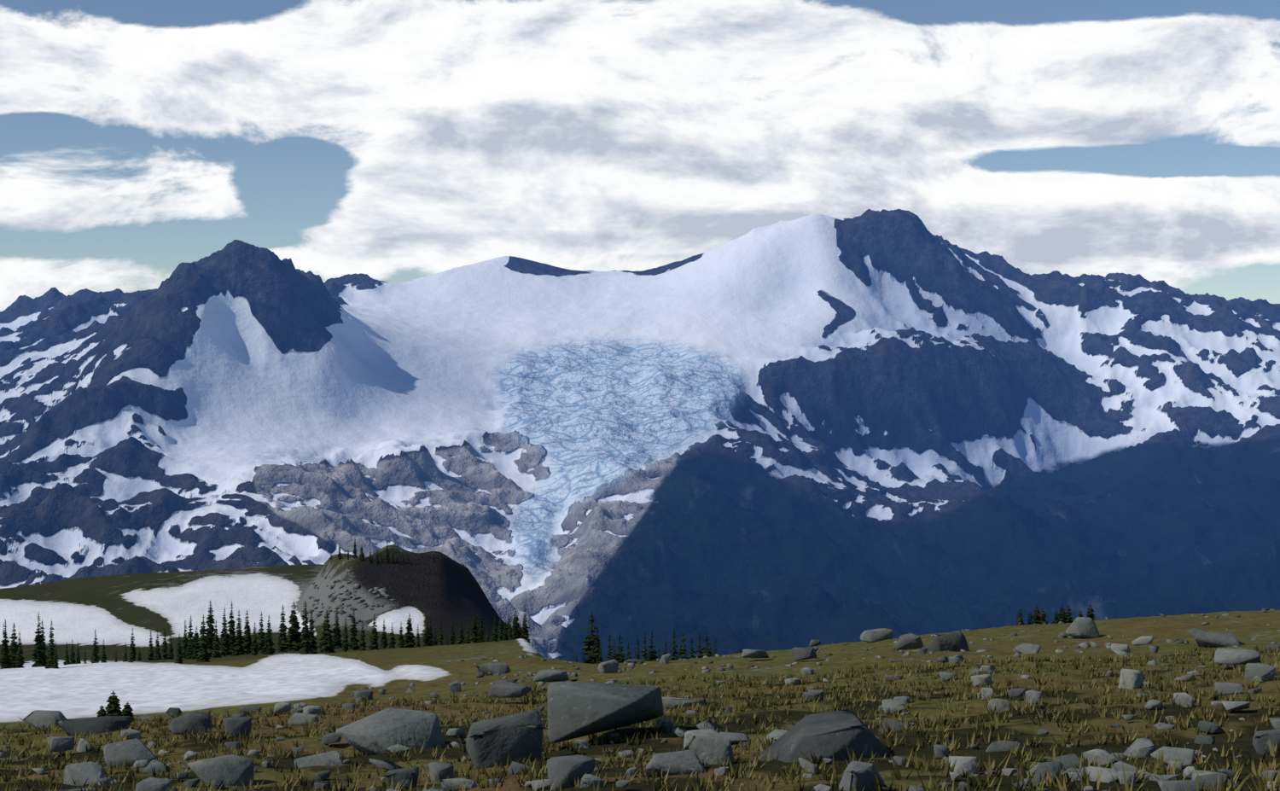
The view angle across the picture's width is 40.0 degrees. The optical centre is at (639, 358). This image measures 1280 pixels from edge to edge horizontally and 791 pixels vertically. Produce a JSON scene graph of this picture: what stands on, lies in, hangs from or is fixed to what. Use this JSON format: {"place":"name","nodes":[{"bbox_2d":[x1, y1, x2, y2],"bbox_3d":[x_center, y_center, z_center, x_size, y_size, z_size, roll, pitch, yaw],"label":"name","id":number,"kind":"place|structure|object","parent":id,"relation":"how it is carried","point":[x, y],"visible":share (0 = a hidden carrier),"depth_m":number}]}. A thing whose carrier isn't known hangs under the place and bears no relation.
{"place":"outdoors","nodes":[
{"label":"outdoors","id":0,"kind":"place"},
{"bbox_2d":[0,209,1279,663],"bbox_3d":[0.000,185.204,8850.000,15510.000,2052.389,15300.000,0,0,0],"label":"mountain","id":1,"kind":"structure","parent":0,"point":[804,433],"depth_m":6893.67},
{"bbox_2d":[0,0,1279,311],"bbox_3d":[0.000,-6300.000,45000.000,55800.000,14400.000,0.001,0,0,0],"label":"cloud","id":2,"kind":"structure","parent":0,"point":[601,135],"depth_m":45000.00},
{"bbox_2d":[0,544,1279,790],"bbox_3d":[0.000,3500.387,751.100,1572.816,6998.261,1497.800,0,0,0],"label":"ground","id":3,"kind":"structure","parent":0,"point":[111,611],"depth_m":47.75},
{"bbox_2d":[18,709,66,729],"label":"boulder","id":4,"kind":"object","parent":3,"relation":"on","point":[33,718],"visible":0.66,"depth_m":23.88},
{"bbox_2d":[63,761,104,785],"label":"boulder","id":5,"kind":"object","parent":3,"relation":"on","point":[79,773],"visible":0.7,"depth_m":13.45},
{"bbox_2d":[58,715,133,736],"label":"boulder","id":6,"kind":"object","parent":3,"relation":"on","point":[72,726],"visible":0.74,"depth_m":20.18},
{"bbox_2d":[96,690,135,719],"bbox_3d":[-7.652,5.213,25.603,0.631,0.774,0.317,0,0,0],"label":"fir shrub","id":7,"kind":"object","parent":3,"relation":"on","point":[113,708],"visible":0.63,"depth_m":25.57},
{"bbox_2d":[103,733,156,767],"bbox_3d":[-4.313,3.339,14.809,0.522,0.260,0.372,0,0,-20],"label":"boulder","id":8,"kind":"object","parent":3,"relation":"on","point":[132,750],"visible":0.83,"depth_m":14.69},
{"bbox_2d":[162,709,211,734],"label":"boulder","id":9,"kind":"object","parent":3,"relation":"on","point":[195,720],"visible":0.84,"depth_m":19.08},
{"bbox_2d":[187,752,254,785],"bbox_3d":[-3.099,3.077,13.037,0.398,0.212,0.408,0,0,22],"label":"boulder","id":10,"kind":"object","parent":3,"relation":"on","point":[232,770],"visible":0.81,"depth_m":12.99},
{"bbox_2d":[222,716,257,737],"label":"boulder","id":11,"kind":"object","parent":3,"relation":"on","point":[242,724],"visible":0.71,"depth_m":17.77},
{"bbox_2d":[0,599,533,669],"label":"conifer trees","id":12,"kind":"object","parent":3,"relation":"on","point":[233,644],"visible":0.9,"depth_m":219.64},
{"bbox_2d":[287,712,318,726],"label":"boulder","id":13,"kind":"object","parent":3,"relation":"on","point":[297,718],"visible":0.73,"depth_m":20.72},
{"bbox_2d":[290,741,343,767],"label":"boulder","id":14,"kind":"object","parent":3,"relation":"on","point":[323,759],"visible":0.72,"depth_m":14.12},
{"bbox_2d":[354,690,373,701],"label":"boulder","id":15,"kind":"object","parent":3,"relation":"on","point":[364,694],"visible":0.55,"depth_m":27.08},
{"bbox_2d":[330,537,435,564],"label":"conifer trees","id":16,"kind":"object","parent":3,"relation":"on","point":[386,559],"visible":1,"depth_m":375.62},
{"bbox_2d":[336,705,444,755],"bbox_3d":[-2.136,3.272,15.182,0.882,0.384,0.864,0,0,0],"label":"boulder","id":17,"kind":"object","parent":3,"relation":"on","point":[378,732],"visible":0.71,"depth_m":15.09},
{"bbox_2d":[384,766,418,789],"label":"boulder","id":18,"kind":"object","parent":3,"relation":"on","point":[411,773],"visible":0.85,"depth_m":11.93},
{"bbox_2d":[448,680,461,692],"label":"boulder","id":19,"kind":"object","parent":3,"relation":"on","point":[455,686],"visible":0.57,"depth_m":29.46},
{"bbox_2d":[472,661,511,675],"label":"boulder","id":20,"kind":"object","parent":3,"relation":"on","point":[497,667],"visible":0.79,"depth_m":56.78},
{"bbox_2d":[465,709,548,769],"bbox_3d":[-1.026,2.962,13.418,0.614,0.481,0.379,0,0,-13],"label":"boulder","id":21,"kind":"object","parent":3,"relation":"on","point":[517,736],"visible":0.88,"depth_m":13.27},
{"bbox_2d":[484,680,531,702],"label":"boulder","id":22,"kind":"object","parent":3,"relation":"on","point":[501,689],"visible":0.99,"depth_m":22.31},
{"bbox_2d":[496,608,524,640],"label":"conifer trees","id":23,"kind":"object","parent":3,"relation":"on","point":[509,627],"visible":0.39,"depth_m":299.95},
{"bbox_2d":[530,669,569,681],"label":"boulder","id":24,"kind":"object","parent":3,"relation":"on","point":[551,675],"visible":0.98,"depth_m":36.30},
{"bbox_2d":[546,754,595,790],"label":"boulder","id":25,"kind":"object","parent":3,"relation":"on","point":[570,768],"visible":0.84,"depth_m":10.38},
{"bbox_2d":[547,681,664,743],"bbox_3d":[-0.283,3.039,15.008,1.006,0.560,1.307,0,0,0],"label":"boulder","id":26,"kind":"object","parent":3,"relation":"on","point":[577,709],"visible":0.99,"depth_m":14.53},
{"bbox_2d":[597,659,619,673],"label":"boulder","id":27,"kind":"object","parent":3,"relation":"on","point":[610,666],"visible":0.96,"depth_m":44.35},
{"bbox_2d":[0,644,1279,790],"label":"grass tufts","id":28,"kind":"object","parent":3,"relation":"on","point":[775,701],"visible":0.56,"depth_m":14.62},
{"bbox_2d":[0,573,1279,790],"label":"scattered stones","id":29,"kind":"object","parent":3,"relation":"on","point":[439,770],"visible":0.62,"depth_m":14.09},
{"bbox_2d":[575,610,767,663],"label":"conifer trees","id":30,"kind":"object","parent":3,"relation":"on","point":[592,642],"visible":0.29,"depth_m":102.93},
{"bbox_2d":[645,749,706,776],"bbox_3d":[0.198,2.554,10.996,0.416,0.172,0.284,0,0,-20],"label":"boulder","id":31,"kind":"object","parent":3,"relation":"on","point":[683,760],"visible":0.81,"depth_m":10.93},
{"bbox_2d":[662,690,706,709],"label":"boulder","id":32,"kind":"object","parent":3,"relation":"on","point":[672,701],"visible":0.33,"depth_m":19.36},
{"bbox_2d":[678,728,733,764],"bbox_3d":[0.441,2.610,11.656,0.379,0.267,0.224,0,0,0],"label":"boulder","id":33,"kind":"object","parent":3,"relation":"on","point":[707,746],"visible":0.62,"depth_m":11.57},
{"bbox_2d":[723,705,732,713],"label":"rock","id":34,"kind":"object","parent":3,"relation":"on","point":[728,709],"visible":0.97,"depth_m":16.46},
{"bbox_2d":[741,649,769,657],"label":"boulder","id":35,"kind":"object","parent":3,"relation":"on","point":[753,654],"visible":1,"depth_m":47.83},
{"bbox_2d":[791,647,820,661],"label":"boulder","id":36,"kind":"object","parent":3,"relation":"on","point":[800,654],"visible":0.99,"depth_m":44.83},
{"bbox_2d":[808,689,823,697],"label":"boulder","id":37,"kind":"object","parent":3,"relation":"on","point":[817,692],"visible":0.96,"depth_m":17.40},
{"bbox_2d":[756,709,889,762],"bbox_3d":[1.188,2.547,11.718,0.805,0.354,0.824,0,0,-20],"label":"boulder","id":38,"kind":"object","parent":3,"relation":"on","point":[827,735],"visible":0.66,"depth_m":11.39},
{"bbox_2d":[838,760,896,790],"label":"boulder","id":39,"kind":"object","parent":3,"relation":"on","point":[854,770],"visible":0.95,"depth_m":9.20},
{"bbox_2d":[860,628,893,642],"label":"boulder","id":40,"kind":"object","parent":3,"relation":"on","point":[875,635],"visible":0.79,"depth_m":62.67},
{"bbox_2d":[881,698,905,713],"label":"boulder","id":41,"kind":"object","parent":3,"relation":"on","point":[891,704],"visible":0.78,"depth_m":15.96},
{"bbox_2d":[925,630,969,651],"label":"boulder","id":42,"kind":"object","parent":3,"relation":"on","point":[956,641],"visible":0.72,"depth_m":47.73},
{"bbox_2d":[948,756,977,776],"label":"boulder","id":43,"kind":"object","parent":3,"relation":"on","point":[963,763],"visible":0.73,"depth_m":10.04},
{"bbox_2d":[981,687,994,699],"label":"boulder","id":44,"kind":"object","parent":3,"relation":"on","point":[986,691],"visible":0.74,"depth_m":16.13},
{"bbox_2d":[987,698,1011,711],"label":"boulder","id":45,"kind":"object","parent":3,"relation":"on","point":[1001,703],"visible":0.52,"depth_m":15.20},
{"bbox_2d":[1026,761,1062,782],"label":"boulder","id":46,"kind":"object","parent":3,"relation":"on","point":[1053,767],"visible":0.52,"depth_m":9.46},
{"bbox_2d":[1015,604,1095,625],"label":"conifer trees","id":47,"kind":"object","parent":3,"relation":"on","point":[1063,617],"visible":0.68,"depth_m":65.98},
{"bbox_2d":[1054,616,1100,638],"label":"boulder","id":48,"kind":"object","parent":3,"relation":"on","point":[1080,627],"visible":0.91,"depth_m":52.33},
{"bbox_2d":[1118,669,1143,689],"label":"boulder","id":49,"kind":"object","parent":3,"relation":"on","point":[1131,678],"visible":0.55,"depth_m":16.72},
{"bbox_2d":[1123,737,1157,757],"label":"boulder","id":50,"kind":"object","parent":3,"relation":"on","point":[1138,745],"visible":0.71,"depth_m":10.82},
{"bbox_2d":[1149,770,1184,781],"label":"boulder","id":51,"kind":"object","parent":3,"relation":"on","point":[1165,777],"visible":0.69,"depth_m":9.03},
{"bbox_2d":[1173,692,1194,707],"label":"boulder","id":52,"kind":"object","parent":3,"relation":"on","point":[1183,699],"visible":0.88,"depth_m":13.71},
{"bbox_2d":[1194,632,1239,647],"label":"boulder","id":53,"kind":"object","parent":3,"relation":"on","point":[1216,639],"visible":0.81,"depth_m":29.08},
{"bbox_2d":[1214,681,1244,695],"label":"boulder","id":54,"kind":"object","parent":3,"relation":"on","point":[1224,689],"visible":0.81,"depth_m":15.54},
{"bbox_2d":[1221,701,1250,710],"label":"boulder","id":55,"kind":"object","parent":3,"relation":"on","point":[1235,705],"visible":0.99,"depth_m":13.31},
{"bbox_2d":[1214,648,1260,664],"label":"boulder","id":56,"kind":"object","parent":3,"relation":"on","point":[1230,656],"visible":0.98,"depth_m":20.84},
{"bbox_2d":[1244,663,1274,681],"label":"boulder","id":57,"kind":"object","parent":3,"relation":"on","point":[1265,672],"visible":0.65,"depth_m":16.80},
{"bbox_2d":[1252,728,1279,754],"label":"boulder","id":58,"kind":"object","parent":3,"relation":"on","point":[1260,739],"visible":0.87,"depth_m":10.78},
{"bbox_2d":[0,0,1279,303],"label":"sky","id":59,"kind":"structure","parent":0,"point":[288,184]}
]}

